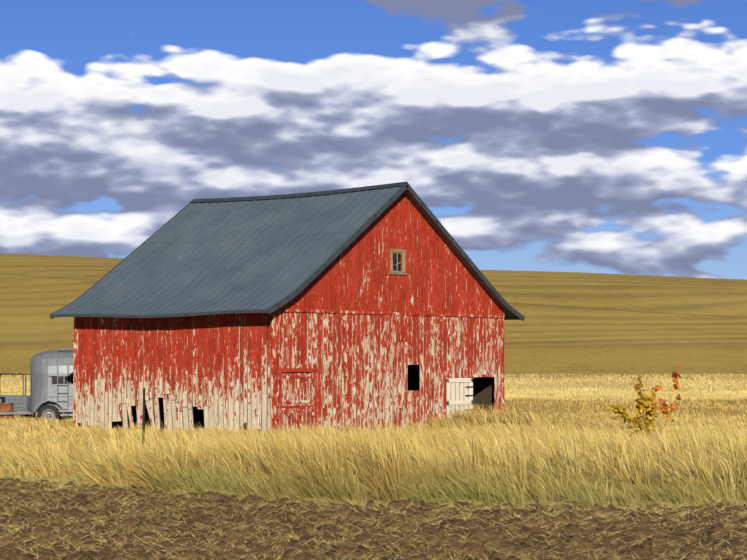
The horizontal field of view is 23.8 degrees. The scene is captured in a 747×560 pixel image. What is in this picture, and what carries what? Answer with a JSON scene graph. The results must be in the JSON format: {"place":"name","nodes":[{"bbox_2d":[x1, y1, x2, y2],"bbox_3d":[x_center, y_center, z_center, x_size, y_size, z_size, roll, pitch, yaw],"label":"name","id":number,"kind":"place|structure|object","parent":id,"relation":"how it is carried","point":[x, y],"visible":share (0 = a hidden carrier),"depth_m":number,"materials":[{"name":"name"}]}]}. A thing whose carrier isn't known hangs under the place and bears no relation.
{"place":"outdoors","nodes":[
{"label":"outdoors","id":0,"kind":"place"},
{"bbox_2d":[76,313,271,432],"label":"barn side wall","id":1,"kind":"structure","parent":0,"point":[121,363],"depth_m":57.09,"materials":[{"name":"red wood"}]},
{"bbox_2d":[0,253,746,432],"bbox_3d":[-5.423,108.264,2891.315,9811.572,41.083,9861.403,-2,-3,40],"label":"ground","id":2,"kind":"structure","parent":0,"point":[587,324],"depth_m":209.41,"materials":[{"name":"yellow plant"}]},
{"bbox_2d":[0,397,5,402],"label":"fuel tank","id":3,"kind":"object","parent":2,"relation":"on","point":[2,400],"visible":0.19,"depth_m":68.42,"materials":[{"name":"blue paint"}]},
{"bbox_2d":[0,403,13,421],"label":"rusty barrel","id":4,"kind":"object","parent":2,"relation":"on","point":[6,407],"visible":0.6,"depth_m":66.14,"materials":[{"name":"metal"}]},
{"bbox_2d":[0,395,29,414],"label":"truck bed","id":5,"kind":"object","parent":2,"relation":"on","point":[21,402],"visible":0.46,"depth_m":68.38,"materials":[{"name":"grey metal"}]},
{"bbox_2d":[0,373,29,395],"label":"rack","id":6,"kind":"object","parent":5,"relation":"on","point":[23,374],"visible":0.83,"depth_m":68.89,"materials":[{"name":"brown wood"}]},
{"bbox_2d":[0,348,73,415],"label":"stock trailer body","id":7,"kind":"object","parent":2,"relation":"on","point":[45,366],"visible":0.4,"depth_m":65.88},
{"bbox_2d":[41,409,55,420],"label":"stock trailer hubs","id":8,"kind":"object","parent":7,"relation":"attached to","point":[50,413],"visible":0.62,"depth_m":65.43,"materials":[{"name":"silver metal"}]},
{"bbox_2d":[37,404,60,418],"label":"stock trailer tyres","id":9,"kind":"object","parent":7,"relation":"attached to","point":[51,407],"visible":0.4,"depth_m":65.41,"materials":[{"name":"black rubber"}]},
{"bbox_2d":[52,376,72,383],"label":"windows","id":10,"kind":"structure","parent":7,"relation":"attached to","point":[62,379],"depth_m":65.76,"materials":[{"name":"black glass"}]},
{"bbox_2d":[142,388,144,447],"bbox_3d":[-5.103,3.325,39.223,0.095,1.851,0.065,-2,-3,40],"label":"fence post","id":11,"kind":"object","parent":2,"relation":"on","point":[143,421],"visible":0.46,"depth_m":39.21,"materials":[{"name":"wood"}]},
{"bbox_2d":[78,312,493,430],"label":"barn back walls","id":12,"kind":"structure","parent":2,"relation":"on","point":[483,391],"depth_m":64.01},
{"bbox_2d":[55,186,401,314],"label":"barn roof","id":13,"kind":"structure","parent":12,"relation":"on","point":[305,252],"depth_m":59.35,"materials":[{"name":"metal"}]},
{"bbox_2d":[51,186,396,314],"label":"roof seams","id":14,"kind":"object","parent":13,"relation":"attached to","point":[252,238],"visible":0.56,"depth_m":59.41,"materials":[{"name":"grey metal"}]},
{"bbox_2d":[49,181,524,320],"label":"roof trim","id":15,"kind":"structure","parent":13,"relation":"attached to","point":[345,245],"depth_m":59.26,"materials":[{"name":"black metal"}]},
{"bbox_2d":[403,189,519,318],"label":"soffit","id":16,"kind":"structure","parent":12,"relation":"on","point":[508,314],"depth_m":61.35,"materials":[{"name":"wood"}]},
{"bbox_2d":[0,399,746,509],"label":"grass verge clumps","id":17,"kind":"object","parent":2,"relation":"on","point":[57,449],"visible":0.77,"depth_m":26.46,"materials":[{"name":"yellow plant"}]},
{"bbox_2d":[610,365,680,442],"bbox_3d":[6.434,3.129,41.232,1.627,2.295,1.051,-2,-3,40],"label":"shrub","id":18,"kind":"object","parent":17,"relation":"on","point":[641,406],"depth_m":41.08,"materials":[{"name":"yellow plant"}]},
{"bbox_2d":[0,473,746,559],"bbox_3d":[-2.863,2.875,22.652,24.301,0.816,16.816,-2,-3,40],"label":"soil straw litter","id":19,"kind":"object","parent":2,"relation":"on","point":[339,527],"visible":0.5,"depth_m":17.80,"materials":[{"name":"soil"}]},
{"bbox_2d":[0,372,746,400],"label":"wheat field","id":20,"kind":"structure","parent":2,"relation":"on","point":[557,394],"depth_m":132.75,"materials":[{"name":"yellow plant"}]},
{"bbox_2d":[0,474,746,509],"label":"grass edge","id":21,"kind":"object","parent":2,"relation":"on","point":[384,504],"depth_m":22.21,"materials":[{"name":"plant"}]},
{"bbox_2d":[15,396,746,432],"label":"wheat field","id":22,"kind":"structure","parent":2,"relation":"on","point":[597,406],"depth_m":90.90,"materials":[{"name":"yellow plant"}]},
{"bbox_2d":[79,408,746,498],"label":"grass blades","id":23,"kind":"object","parent":2,"relation":"on","point":[731,438],"depth_m":26.60,"materials":[{"name":"beige plant"}]},
{"bbox_2d":[0,478,746,559],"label":"tilled soil","id":24,"kind":"structure","parent":0,"point":[102,553],"depth_m":17.49,"materials":[{"name":"brown soil"}]},
{"bbox_2d":[0,0,746,279],"label":"sky","id":25,"kind":"structure","parent":0,"point":[582,136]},
{"bbox_2d":[276,311,501,431],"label":"barn front wall","id":26,"kind":"structure","parent":0,"point":[361,362],"depth_m":58.26,"materials":[{"name":"red wood"}]},
{"bbox_2d":[73,309,504,430],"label":"barn corner trim","id":27,"kind":"structure","parent":26,"relation":"attached to","point":[274,333],"depth_m":59.58,"materials":[{"name":"red wood"}]},
{"bbox_2d":[279,368,317,428],"bbox_3d":[-2.336,3.868,55.041,0.048,2.240,1.780,-2,-3,40],"label":"door frame","id":28,"kind":"object","parent":26,"relation":"attached to","point":[314,370],"visible":0.81,"depth_m":54.98,"materials":[{"name":"red wood"}]},
{"bbox_2d":[282,373,314,433],"bbox_3d":[-2.344,3.918,55.045,0.122,2.060,1.483,-2,-3,40],"label":"barn door","id":29,"kind":"structure","parent":26,"relation":"attached to","point":[296,389],"depth_m":55.05,"materials":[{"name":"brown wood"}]},
{"bbox_2d":[446,378,472,418],"bbox_3d":[2.986,4.301,61.292,0.051,1.800,1.480,-2,-3,40],"label":"open barn door","id":30,"kind":"structure","parent":26,"relation":"attached to","point":[457,391],"depth_m":61.24,"materials":[{"name":"beige wood"}]},
{"bbox_2d":[465,385,473,410],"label":"door hinges","id":31,"kind":"object","parent":30,"relation":"attached to","point":[470,395],"visible":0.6,"depth_m":61.73,"materials":[{"name":"grey metal"}]},
{"bbox_2d":[278,193,502,314],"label":"gable wall","id":32,"kind":"structure","parent":0,"point":[439,278],"depth_m":59.09,"materials":[{"name":"red wood"}]},
{"bbox_2d":[356,246,377,302],"bbox_3d":[-0.216,-0.180,57.683,0.030,1.886,1.105,-2,-3,40],"label":"barn loose board","id":33,"kind":"object","parent":32,"relation":"attached to","point":[366,274],"visible":0.96,"depth_m":57.67,"materials":[{"name":"wood"}]},
{"bbox_2d":[389,249,406,274],"bbox_3d":[0.806,-0.601,58.947,0.079,0.850,0.860,-2,-3,40],"label":"window frame","id":34,"kind":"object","parent":32,"relation":"in","point":[399,251],"depth_m":58.95,"materials":[{"name":"beige wood"}]}
]}

